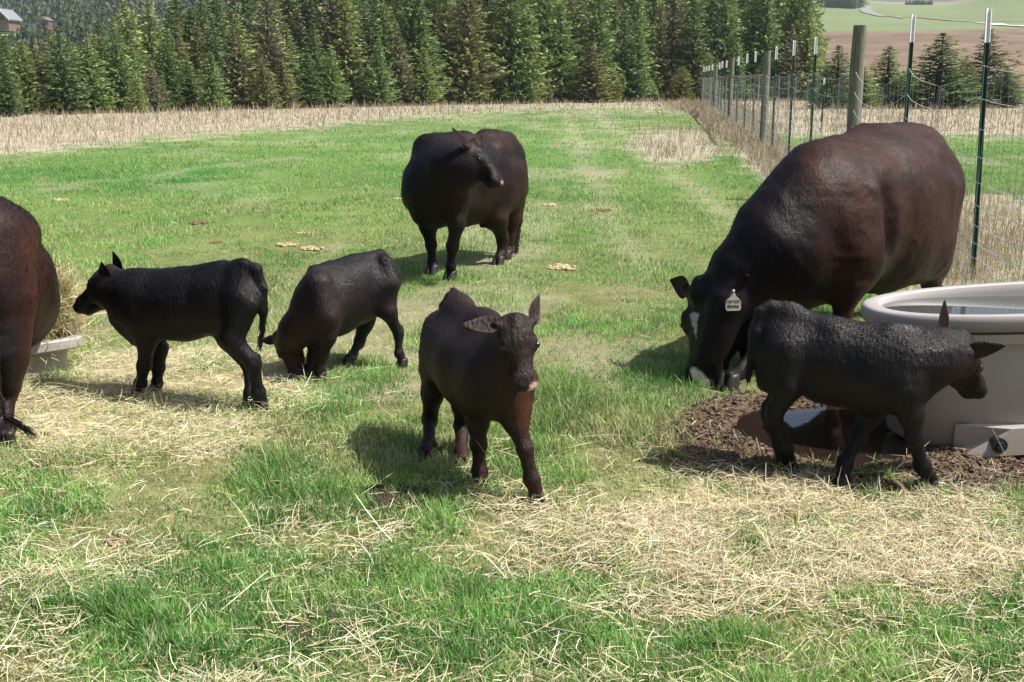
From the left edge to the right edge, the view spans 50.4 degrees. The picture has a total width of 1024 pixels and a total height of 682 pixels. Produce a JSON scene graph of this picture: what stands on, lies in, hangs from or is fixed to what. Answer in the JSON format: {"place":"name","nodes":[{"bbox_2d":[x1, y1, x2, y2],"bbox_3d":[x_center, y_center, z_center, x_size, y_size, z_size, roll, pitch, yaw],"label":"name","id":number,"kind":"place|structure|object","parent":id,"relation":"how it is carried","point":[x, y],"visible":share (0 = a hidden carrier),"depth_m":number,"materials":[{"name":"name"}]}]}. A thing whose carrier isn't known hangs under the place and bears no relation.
{"place":"outdoors","nodes":[
{"label":"outdoors","id":0,"kind":"place"},
{"bbox_2d":[0,0,1023,681],"bbox_3d":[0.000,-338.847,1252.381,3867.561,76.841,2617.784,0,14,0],"label":"ground","id":1,"kind":"structure","parent":0,"point":[886,30],"depth_m":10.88,"materials":[{"name":"plant"}]},
{"bbox_2d":[0,8,22,31],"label":"farmhouse","id":2,"kind":"object","parent":1,"relation":"on","point":[10,20],"visible":0.98,"depth_m":280.35,"materials":[{"name":"brown paint"}]},
{"bbox_2d":[0,51,28,116],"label":"conifer","id":3,"kind":"object","parent":1,"relation":"on","point":[6,103],"visible":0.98,"depth_m":49.20,"materials":[{"name":"green plant"}]},
{"bbox_2d":[2,40,52,114],"bbox_3d":[-23.294,-12.463,51.874,2.722,3.662,2.960,-7,15,-26],"label":"conifer","id":4,"kind":"object","parent":1,"relation":"on","point":[22,75],"visible":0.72,"depth_m":51.73,"materials":[{"name":"green plant"}]},
{"bbox_2d":[0,195,59,447],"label":"cow","id":5,"kind":"object","parent":1,"relation":"on","point":[29,299],"visible":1,"depth_m":5.02},
{"bbox_2d":[24,40,60,113],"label":"conifer","id":6,"kind":"object","parent":1,"relation":"on","point":[36,64],"visible":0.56,"depth_m":52.29,"materials":[{"name":"green plant"}]},
{"bbox_2d":[24,327,82,380],"bbox_3d":[-3.040,0.104,6.165,1.060,0.235,0.680,-10,17,-37],"label":"feed trough","id":7,"kind":"object","parent":1,"relation":"on","point":[59,348],"visible":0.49,"depth_m":6.13,"materials":[{"name":"plastic"}]},
{"bbox_2d":[24,240,106,382],"bbox_3d":[-2.999,-0.144,6.142,1.348,0.820,0.892,-10,17,-36],"label":"hay heap","id":8,"kind":"object","parent":7,"relation":"in","point":[66,316],"visible":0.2,"depth_m":6.21,"materials":[{"name":"beige plant"}]},
{"bbox_2d":[35,29,95,114],"bbox_3d":[-21.679,-12.835,52.357,3.052,4.190,3.062,-3,15,-7],"label":"conifer","id":9,"kind":"object","parent":1,"relation":"on","point":[66,101],"visible":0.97,"depth_m":52.29,"materials":[{"name":"green plant"}]},
{"bbox_2d":[52,40,98,113],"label":"conifer","id":10,"kind":"object","parent":1,"relation":"on","point":[75,55],"visible":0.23,"depth_m":53.45,"materials":[{"name":"green plant"}]},
{"bbox_2d":[73,38,122,112],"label":"conifer","id":11,"kind":"object","parent":1,"relation":"on","point":[97,83],"visible":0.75,"depth_m":54.06,"materials":[{"name":"green plant"}]},
{"bbox_2d":[97,15,142,112],"bbox_3d":[-20.138,-13.931,55.270,2.516,5.029,2.774,-7,15,-17],"label":"conifer","id":12,"kind":"object","parent":1,"relation":"on","point":[115,68],"visible":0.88,"depth_m":55.19,"materials":[{"name":"green plant"}]},
{"bbox_2d":[103,0,155,96],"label":"conifer","id":13,"kind":"object","parent":1,"relation":"on","point":[127,32],"visible":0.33,"depth_m":59.42,"materials":[{"name":"green plant"}]},
{"bbox_2d":[126,71,150,113],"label":"conifer","id":14,"kind":"object","parent":1,"relation":"on","point":[136,101],"visible":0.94,"depth_m":53.81,"materials":[{"name":"green plant"}]},
{"bbox_2d":[133,0,168,73],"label":"conifer","id":15,"kind":"object","parent":1,"relation":"on","point":[150,35],"visible":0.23,"depth_m":65.08,"materials":[{"name":"green plant"}]},
{"bbox_2d":[141,57,168,112],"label":"conifer","id":16,"kind":"object","parent":1,"relation":"on","point":[155,97],"visible":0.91,"depth_m":55.43,"materials":[{"name":"green plant"}]},
{"bbox_2d":[142,28,194,110],"bbox_3d":[-18.280,-14.269,57.718,2.721,4.486,2.603,7,14,21],"label":"conifer","id":17,"kind":"object","parent":1,"relation":"on","point":[173,84],"visible":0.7,"depth_m":57.45,"materials":[{"name":"green plant"}]},
{"bbox_2d":[152,0,194,55],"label":"conifer","id":18,"kind":"object","parent":1,"relation":"on","point":[176,14],"visible":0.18,"depth_m":66.81,"materials":[{"name":"green plant"}]},
{"bbox_2d":[145,17,204,104],"bbox_3d":[-18.201,-14.885,58.998,3.458,5.145,2.900,1,14,5],"label":"conifer","id":19,"kind":"object","parent":1,"relation":"on","point":[179,41],"visible":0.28,"depth_m":58.64,"materials":[{"name":"green plant"}]},
{"bbox_2d":[173,60,205,110],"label":"conifer","id":20,"kind":"object","parent":1,"relation":"on","point":[191,97],"visible":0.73,"depth_m":58.31,"materials":[{"name":"green plant"}]},
{"bbox_2d":[172,8,208,76],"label":"conifer","id":21,"kind":"object","parent":1,"relation":"on","point":[185,31],"visible":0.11,"depth_m":62.34,"materials":[{"name":"green plant"}]},
{"bbox_2d":[180,21,214,107],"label":"conifer","id":22,"kind":"object","parent":1,"relation":"on","point":[198,59],"visible":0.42,"depth_m":61.27,"materials":[{"name":"green plant"}]},
{"bbox_2d":[184,0,226,94],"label":"conifer","id":23,"kind":"object","parent":1,"relation":"on","point":[200,15],"visible":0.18,"depth_m":62.24,"materials":[{"name":"green plant"}]},
{"bbox_2d":[193,51,233,110],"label":"conifer","id":24,"kind":"object","parent":1,"relation":"on","point":[210,95],"visible":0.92,"depth_m":57.24,"materials":[{"name":"green plant"}]},
{"bbox_2d":[198,17,228,108],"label":"conifer","id":25,"kind":"object","parent":1,"relation":"on","point":[212,48],"visible":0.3,"depth_m":61.87,"materials":[{"name":"green plant"}]},
{"bbox_2d":[202,0,232,54],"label":"conifer","id":26,"kind":"object","parent":1,"relation":"on","point":[217,16],"visible":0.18,"depth_m":68.32,"materials":[{"name":"green plant"}]},
{"bbox_2d":[215,28,258,107],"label":"conifer","id":27,"kind":"object","parent":1,"relation":"on","point":[232,91],"visible":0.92,"depth_m":60.93,"materials":[{"name":"green plant"}]},
{"bbox_2d":[213,13,269,108],"bbox_3d":[-15.377,-15.684,61.525,3.549,5.534,3.269,-11,17,-38],"label":"conifer","id":28,"kind":"object","parent":1,"relation":"on","point":[245,46],"visible":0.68,"depth_m":61.19,"materials":[{"name":"green plant"}]},
{"bbox_2d":[222,0,279,103],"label":"conifer","id":29,"kind":"object","parent":1,"relation":"on","point":[242,4],"visible":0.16,"depth_m":64.78,"materials":[{"name":"green plant"}]},
{"bbox_2d":[245,54,284,109],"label":"conifer","id":30,"kind":"object","parent":1,"relation":"on","point":[265,97],"visible":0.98,"depth_m":60.84,"materials":[{"name":"green plant"}]},
{"bbox_2d":[234,0,298,98],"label":"conifer","id":31,"kind":"object","parent":1,"relation":"on","point":[267,55],"visible":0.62,"depth_m":62.24,"materials":[{"name":"green plant"}]},
{"bbox_2d":[258,0,300,53],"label":"conifer","id":32,"kind":"object","parent":1,"relation":"on","point":[286,10],"visible":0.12,"depth_m":73.52,"materials":[{"name":"green plant"}]},
{"bbox_2d":[271,57,302,108],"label":"conifer","id":33,"kind":"object","parent":1,"relation":"on","point":[285,94],"visible":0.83,"depth_m":62.30,"materials":[{"name":"green plant"}]},
{"bbox_2d":[272,28,314,107],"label":"conifer","id":34,"kind":"object","parent":1,"relation":"on","point":[290,55],"visible":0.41,"depth_m":63.60,"materials":[{"name":"green plant"}]},
{"bbox_2d":[282,8,319,65],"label":"conifer","id":35,"kind":"object","parent":1,"relation":"on","point":[299,43],"visible":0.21,"depth_m":67.84,"materials":[{"name":"green plant"}]},
{"bbox_2d":[283,0,320,66],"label":"conifer","id":36,"kind":"object","parent":1,"relation":"on","point":[304,3],"visible":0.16,"depth_m":70.12,"materials":[{"name":"green plant"}]},
{"bbox_2d":[288,53,334,107],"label":"conifer","id":37,"kind":"object","parent":1,"relation":"on","point":[313,73],"visible":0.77,"depth_m":63.91,"materials":[{"name":"green plant"}]},
{"bbox_2d":[277,609,352,650],"bbox_3d":[-0.606,0.884,3.334,0.227,0.056,0.201,-9,16,-34],"label":"dung pat","id":38,"kind":"object","parent":1,"relation":"on","point":[307,625],"visible":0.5,"depth_m":3.31,"materials":[{"name":"brown soil"}]},
{"bbox_2d":[297,23,335,100],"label":"conifer","id":39,"kind":"object","parent":1,"relation":"on","point":[318,56],"visible":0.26,"depth_m":65.02,"materials":[{"name":"green plant"}]},
{"bbox_2d":[309,47,352,107],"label":"conifer","id":40,"kind":"object","parent":1,"relation":"on","point":[333,93],"visible":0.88,"depth_m":64.50,"materials":[{"name":"green plant"}]},
{"bbox_2d":[262,249,407,381],"bbox_3d":[-0.968,-0.157,6.277,0.827,0.712,0.500,-10,17,-36],"label":"calf","id":41,"kind":"object","parent":1,"relation":"on","point":[331,301],"visible":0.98,"depth_m":6.13},
{"bbox_2d":[302,0,371,105],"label":"conifer","id":42,"kind":"object","parent":1,"relation":"on","point":[329,11],"visible":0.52,"depth_m":66.84,"materials":[{"name":"green plant"}]},
{"bbox_2d":[320,0,382,105],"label":"conifer","id":43,"kind":"object","parent":1,"relation":"on","point":[352,46],"visible":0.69,"depth_m":66.91,"materials":[{"name":"green plant"}]},
{"bbox_2d":[343,0,402,105],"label":"conifer","id":44,"kind":"object","parent":1,"relation":"on","point":[365,12],"visible":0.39,"depth_m":67.80,"materials":[{"name":"green plant"}]},
{"bbox_2d":[361,38,399,106],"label":"conifer","id":45,"kind":"object","parent":1,"relation":"on","point":[378,84],"visible":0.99,"depth_m":66.29,"materials":[{"name":"green plant"}]},
{"bbox_2d":[367,0,419,105],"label":"conifer","id":46,"kind":"object","parent":1,"relation":"on","point":[383,35],"visible":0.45,"depth_m":68.38,"materials":[{"name":"green plant"}]},
{"bbox_2d":[363,482,429,509],"bbox_3d":[-0.470,0.627,4.411,0.287,0.069,0.235,-7,15,-26],"label":"dung pat","id":47,"kind":"object","parent":1,"relation":"on","point":[386,499],"visible":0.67,"depth_m":4.38,"materials":[{"name":"brown soil"}]},
{"bbox_2d":[386,23,419,104],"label":"conifer","id":48,"kind":"object","parent":1,"relation":"on","point":[400,68],"visible":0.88,"depth_m":68.49,"materials":[{"name":"green plant"}]},
{"bbox_2d":[0,0,810,63],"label":"wood","id":49,"kind":"object","parent":1,"relation":"on","point":[72,19],"visible":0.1,"depth_m":222.67,"materials":[{"name":"green plant"}]},
{"bbox_2d":[387,0,447,104],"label":"conifer","id":50,"kind":"object","parent":1,"relation":"on","point":[404,23],"visible":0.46,"depth_m":70.00,"materials":[{"name":"green plant"}]},
{"bbox_2d":[402,47,445,105],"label":"conifer","id":51,"kind":"object","parent":1,"relation":"on","point":[426,95],"visible":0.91,"depth_m":69.33,"materials":[{"name":"green plant"}]},
{"bbox_2d":[400,0,453,103],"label":"conifer","id":52,"kind":"object","parent":1,"relation":"on","point":[428,47],"visible":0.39,"depth_m":70.30,"materials":[{"name":"green plant"}]},
{"bbox_2d":[422,0,454,100],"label":"conifer","id":53,"kind":"object","parent":1,"relation":"on","point":[435,10],"visible":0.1,"depth_m":75.41,"materials":[{"name":"green plant"}]},
{"bbox_2d":[424,0,476,104],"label":"conifer","id":54,"kind":"object","parent":1,"relation":"on","point":[446,34],"visible":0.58,"depth_m":72.08,"materials":[{"name":"green plant"}]},
{"bbox_2d":[400,127,528,280],"bbox_3d":[-0.413,-1.282,9.654,0.965,1.287,1.966,2,14,8],"label":"cow","id":55,"kind":"object","parent":1,"relation":"on","point":[455,182],"visible":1,"depth_m":9.03},
{"bbox_2d":[445,36,488,104],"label":"conifer","id":56,"kind":"object","parent":1,"relation":"on","point":[472,92],"visible":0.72,"depth_m":72.60,"materials":[{"name":"green plant"}]},
{"bbox_2d":[432,0,512,103],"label":"conifer","id":57,"kind":"object","parent":1,"relation":"on","point":[476,58],"visible":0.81,"depth_m":72.44,"materials":[{"name":"green plant"}]},
{"bbox_2d":[417,287,544,503],"bbox_3d":[-0.183,0.157,4.675,0.354,0.825,1.122,-6,15,-23],"label":"calf","id":58,"kind":"object","parent":1,"relation":"on","point":[477,372],"visible":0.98,"depth_m":4.35},
{"bbox_2d":[463,1,508,99],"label":"conifer","id":59,"kind":"object","parent":1,"relation":"on","point":[484,37],"visible":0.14,"depth_m":74.56,"materials":[{"name":"green plant"}]},
{"bbox_2d":[467,0,513,68],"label":"conifer","id":60,"kind":"object","parent":1,"relation":"on","point":[486,5],"visible":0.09,"depth_m":78.24,"materials":[{"name":"green plant"}]},
{"bbox_2d":[481,66,511,103],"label":"conifer","id":61,"kind":"object","parent":1,"relation":"on","point":[496,82],"visible":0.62,"depth_m":74.23,"materials":[{"name":"green plant"}]},
{"bbox_2d":[0,205,1023,681],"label":"hay","id":62,"kind":"object","parent":1,"relation":"on","point":[996,551],"visible":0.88,"depth_m":3.90},
{"bbox_2d":[73,252,268,412],"bbox_3d":[-1.789,-0.081,5.706,1.277,0.799,0.333,6,15,25],"label":"calf","id":63,"kind":"object","parent":62,"relation":"on","point":[152,311],"visible":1,"depth_m":5.53},
{"bbox_2d":[478,0,546,103],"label":"conifer","id":64,"kind":"object","parent":1,"relation":"on","point":[502,49],"visible":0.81,"depth_m":74.46,"materials":[{"name":"green plant"}]},
{"bbox_2d":[509,52,543,103],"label":"conifer","id":65,"kind":"object","parent":1,"relation":"on","point":[522,87],"visible":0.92,"depth_m":74.78,"materials":[{"name":"green plant"}]},
{"bbox_2d":[505,7,553,103],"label":"conifer","id":66,"kind":"object","parent":1,"relation":"on","point":[533,53],"visible":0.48,"depth_m":75.14,"materials":[{"name":"green plant"}]},
{"bbox_2d":[515,0,580,101],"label":"conifer","id":67,"kind":"object","parent":1,"relation":"on","point":[548,20],"visible":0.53,"depth_m":77.83,"materials":[{"name":"green plant"}]},
{"bbox_2d":[538,0,586,102],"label":"conifer","id":68,"kind":"object","parent":1,"relation":"on","point":[561,93],"visible":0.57,"depth_m":78.25,"materials":[{"name":"green plant"}]},
{"bbox_2d":[553,0,592,101],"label":"conifer","id":69,"kind":"object","parent":1,"relation":"on","point":[575,32],"visible":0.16,"depth_m":79.93,"materials":[{"name":"green plant"}]},
{"bbox_2d":[563,42,617,102],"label":"conifer","id":70,"kind":"object","parent":1,"relation":"on","point":[590,91],"visible":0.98,"depth_m":77.39,"materials":[{"name":"green plant"}]},
{"bbox_2d":[572,0,627,101],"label":"conifer","id":71,"kind":"object","parent":1,"relation":"on","point":[599,29],"visible":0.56,"depth_m":79.04,"materials":[{"name":"green plant"}]},
{"bbox_2d":[602,0,630,65],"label":"conifer","id":72,"kind":"object","parent":1,"relation":"on","point":[617,8],"visible":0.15,"depth_m":83.17,"materials":[{"name":"green plant"}]},
{"bbox_2d":[607,5,648,101],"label":"conifer","id":73,"kind":"object","parent":1,"relation":"on","point":[623,57],"visible":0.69,"depth_m":80.56,"materials":[{"name":"green plant"}]},
{"bbox_2d":[619,27,657,101],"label":"conifer","id":74,"kind":"object","parent":1,"relation":"on","point":[644,94],"visible":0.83,"depth_m":80.90,"materials":[{"name":"green plant"}]},
{"bbox_2d":[620,0,665,96],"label":"conifer","id":75,"kind":"object","parent":1,"relation":"on","point":[639,17],"visible":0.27,"depth_m":83.23,"materials":[{"name":"green plant"}]},
{"bbox_2d":[640,0,671,96],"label":"conifer","id":76,"kind":"object","parent":1,"relation":"on","point":[652,12],"visible":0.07,"depth_m":87.14,"materials":[{"name":"green plant"}]},
{"bbox_2d":[646,5,680,100],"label":"conifer","id":77,"kind":"object","parent":1,"relation":"on","point":[659,41],"visible":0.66,"depth_m":83.96,"materials":[{"name":"green plant"}]},
{"bbox_2d":[650,0,691,90],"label":"conifer","id":78,"kind":"object","parent":1,"relation":"on","point":[673,33],"visible":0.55,"depth_m":84.72,"materials":[{"name":"green plant"}]},
{"bbox_2d":[663,66,697,101],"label":"conifer","id":79,"kind":"object","parent":1,"relation":"on","point":[682,88],"visible":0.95,"depth_m":81.41,"materials":[{"name":"green plant"}]},
{"bbox_2d":[665,0,724,99],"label":"conifer","id":80,"kind":"object","parent":1,"relation":"on","point":[693,64],"visible":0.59,"depth_m":83.66,"materials":[{"name":"green plant"}]},
{"bbox_2d":[692,52,724,99],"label":"conifer","id":81,"kind":"object","parent":1,"relation":"on","point":[708,57],"visible":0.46,"depth_m":82.15,"materials":[{"name":"green plant"}]},
{"bbox_2d":[698,14,732,93],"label":"conifer","id":82,"kind":"object","parent":1,"relation":"on","point":[714,45],"visible":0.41,"depth_m":84.67,"materials":[{"name":"green plant"}]},
{"bbox_2d":[696,0,748,52],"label":"conifer","id":83,"kind":"object","parent":1,"relation":"on","point":[709,7],"visible":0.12,"depth_m":88.00,"materials":[{"name":"green plant"}]},
{"bbox_2d":[698,0,752,97],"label":"conifer","id":84,"kind":"object","parent":1,"relation":"on","point":[727,21],"visible":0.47,"depth_m":84.85,"materials":[{"name":"green plant"}]},
{"bbox_2d":[719,42,758,100],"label":"conifer","id":85,"kind":"object","parent":1,"relation":"on","point":[740,87],"visible":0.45,"depth_m":83.22,"materials":[{"name":"green plant"}]},
{"bbox_2d":[738,0,777,99],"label":"conifer","id":86,"kind":"object","parent":1,"relation":"on","point":[752,28],"visible":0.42,"depth_m":85.30,"materials":[{"name":"green plant"}]},
{"bbox_2d":[742,0,794,96],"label":"conifer","id":87,"kind":"object","parent":1,"relation":"on","point":[769,5],"visible":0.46,"depth_m":84.92,"materials":[{"name":"green plant"}]},
{"bbox_2d":[771,24,808,100],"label":"conifer","id":88,"kind":"object","parent":1,"relation":"on","point":[786,63],"visible":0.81,"depth_m":84.10,"materials":[{"name":"green plant"}]},
{"bbox_2d":[773,0,817,99],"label":"conifer","id":89,"kind":"object","parent":1,"relation":"on","point":[794,5],"visible":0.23,"depth_m":86.48,"materials":[{"name":"green plant"}]},
{"bbox_2d":[772,0,830,84],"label":"conifer","id":90,"kind":"object","parent":1,"relation":"on","point":[805,9],"visible":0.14,"depth_m":86.41,"materials":[{"name":"green plant"}]},
{"bbox_2d":[783,8,831,100],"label":"conifer","id":91,"kind":"object","parent":1,"relation":"on","point":[806,50],"visible":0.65,"depth_m":84.78,"materials":[{"name":"green plant"}]},
{"bbox_2d":[669,121,965,390],"bbox_3d":[2.110,-0.606,6.737,2.778,1.471,1.007,-12,18,-40],"label":"cow","id":92,"kind":"object","parent":1,"relation":"on","point":[842,224],"visible":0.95,"depth_m":6.01},
{"bbox_2d":[802,66,842,108],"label":"conifer","id":93,"kind":"object","parent":1,"relation":"on","point":[828,90],"visible":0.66,"depth_m":62.35,"materials":[{"name":"green plant"}]},
{"bbox_2d":[733,405,928,464],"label":"puddle","id":94,"kind":"object","parent":1,"relation":"on","point":[821,431],"visible":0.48,"depth_m":5.25,"materials":[{"name":"black liquid"}]},
{"bbox_2d":[643,388,1023,510],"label":"mud clods","id":95,"kind":"object","parent":1,"relation":"on","point":[1013,465],"visible":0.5,"depth_m":4.81,"materials":[{"name":"brown soil"}]},
{"bbox_2d":[802,45,872,108],"bbox_3d":[18.854,-15.129,62.781,4.138,3.734,4.124,-11,17,-31],"label":"conifer","id":96,"kind":"object","parent":1,"relation":"on","point":[837,68],"visible":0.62,"depth_m":62.41,"materials":[{"name":"green plant"}]},
{"bbox_2d":[701,8,1023,282],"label":"wire fence","id":97,"kind":"object","parent":1,"relation":"on","point":[855,90],"visible":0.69,"depth_m":14.63,"materials":[{"name":"grey metal"}]},
{"bbox_2d":[846,67,889,107],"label":"conifer","id":98,"kind":"object","parent":1,"relation":"on","point":[867,82],"visible":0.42,"depth_m":63.20,"materials":[{"name":"green plant"}]},
{"bbox_2d":[744,299,1005,488],"bbox_3d":[1.483,0.208,4.554,1.018,0.773,0.449,3,14,13],"label":"calf","id":99,"kind":"object","parent":1,"relation":"on","point":[872,375],"visible":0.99,"depth_m":4.45},
{"bbox_2d":[865,45,918,107],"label":"conifer","id":100,"kind":"object","parent":1,"relation":"on","point":[887,74],"visible":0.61,"depth_m":64.94,"materials":[{"name":"green plant"}]},
{"bbox_2d":[861,281,1023,456],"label":"water tank","id":101,"kind":"object","parent":1,"relation":"on","point":[991,312],"visible":0.67,"depth_m":4.90,"materials":[{"name":"plastic"}]},
{"bbox_2d":[888,33,999,108],"bbox_3d":[24.735,-15.388,62.454,6.381,4.443,6.361,7,15,31],"label":"conifer","id":102,"kind":"object","parent":1,"relation":"on","point":[948,76],"visible":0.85,"depth_m":62.19,"materials":[{"name":"green plant"}]},
{"bbox_2d":[945,58,992,106],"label":"conifer","id":103,"kind":"object","parent":1,"relation":"on","point":[971,73],"visible":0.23,"depth_m":66.02,"materials":[{"name":"green plant"}]},
{"bbox_2d":[956,28,1023,106],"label":"conifer","id":104,"kind":"object","parent":1,"relation":"on","point":[994,63],"visible":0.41,"depth_m":66.45,"materials":[{"name":"green plant"}]},
{"bbox_2d":[978,66,1023,107],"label":"conifer","id":105,"kind":"object","parent":1,"relation":"on","point":[1007,94],"visible":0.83,"depth_m":63.97,"materials":[{"name":"green plant"}]},
{"bbox_2d":[0,93,1023,290],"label":"dry grass","id":106,"kind":"structure","parent":0,"point":[749,143],"depth_m":37.10,"materials":[{"name":"beige plant"}]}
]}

